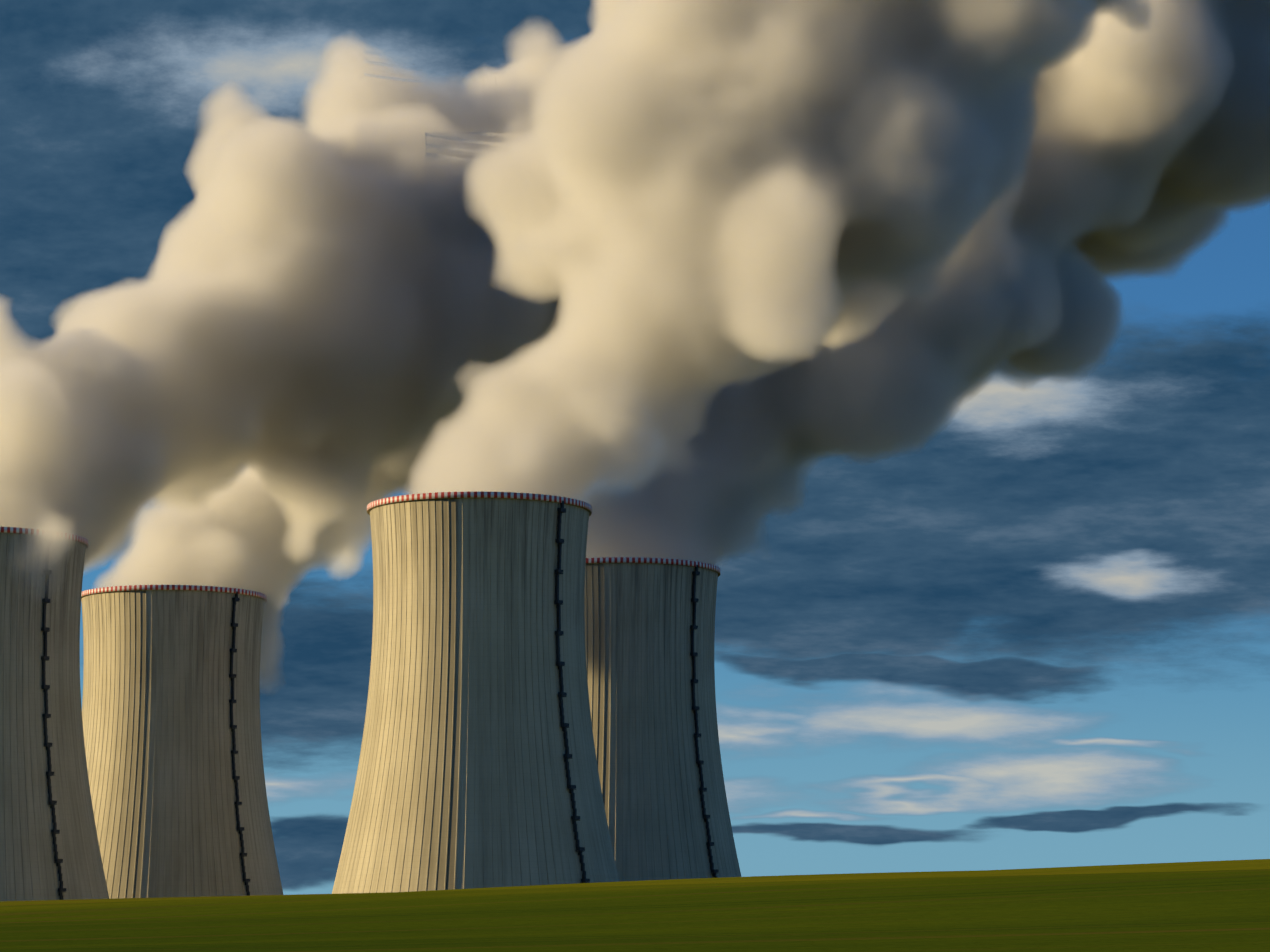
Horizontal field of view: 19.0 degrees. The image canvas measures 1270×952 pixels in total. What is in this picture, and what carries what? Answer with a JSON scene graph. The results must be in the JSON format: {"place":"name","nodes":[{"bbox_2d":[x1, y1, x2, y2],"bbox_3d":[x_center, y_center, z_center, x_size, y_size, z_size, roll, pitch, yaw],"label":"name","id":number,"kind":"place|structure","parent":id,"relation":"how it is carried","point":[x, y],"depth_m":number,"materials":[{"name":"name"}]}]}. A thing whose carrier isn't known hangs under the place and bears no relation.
{"place":"outdoors","nodes":[
{"label":"outdoors","id":0,"kind":"place"},
{"bbox_2d":[0,859,1269,951],"bbox_3d":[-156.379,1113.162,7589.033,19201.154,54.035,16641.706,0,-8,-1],"label":"field ground","id":1,"kind":"structure","parent":0,"point":[1212,906],"depth_m":65.12,"materials":[{"name":"green plant"}]},
{"bbox_2d":[0,527,108,900],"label":"cooling tower","id":2,"kind":"structure","parent":1,"relation":"on","point":[49,847],"depth_m":1047.71,"materials":[{"name":"concrete"}]},
{"bbox_2d":[81,585,282,898],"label":"cooling tower","id":3,"kind":"structure","parent":1,"relation":"on","point":[171,720],"depth_m":1184.13,"materials":[{"name":"concrete"}]},
{"bbox_2d":[332,492,619,893],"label":"cooling tower","id":4,"kind":"structure","parent":1,"relation":"on","point":[477,766],"depth_m":976.63,"materials":[{"name":"concrete"}]},
{"bbox_2d":[585,557,740,880],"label":"cooling tower","id":5,"kind":"structure","parent":1,"relation":"on","point":[649,632],"depth_m":1114.41,"materials":[{"name":"concrete"}]},
{"bbox_2d":[0,0,1269,894],"label":"sky","id":6,"kind":"structure","parent":0,"point":[936,330],"materials":[{"name":"blue"}]}
]}

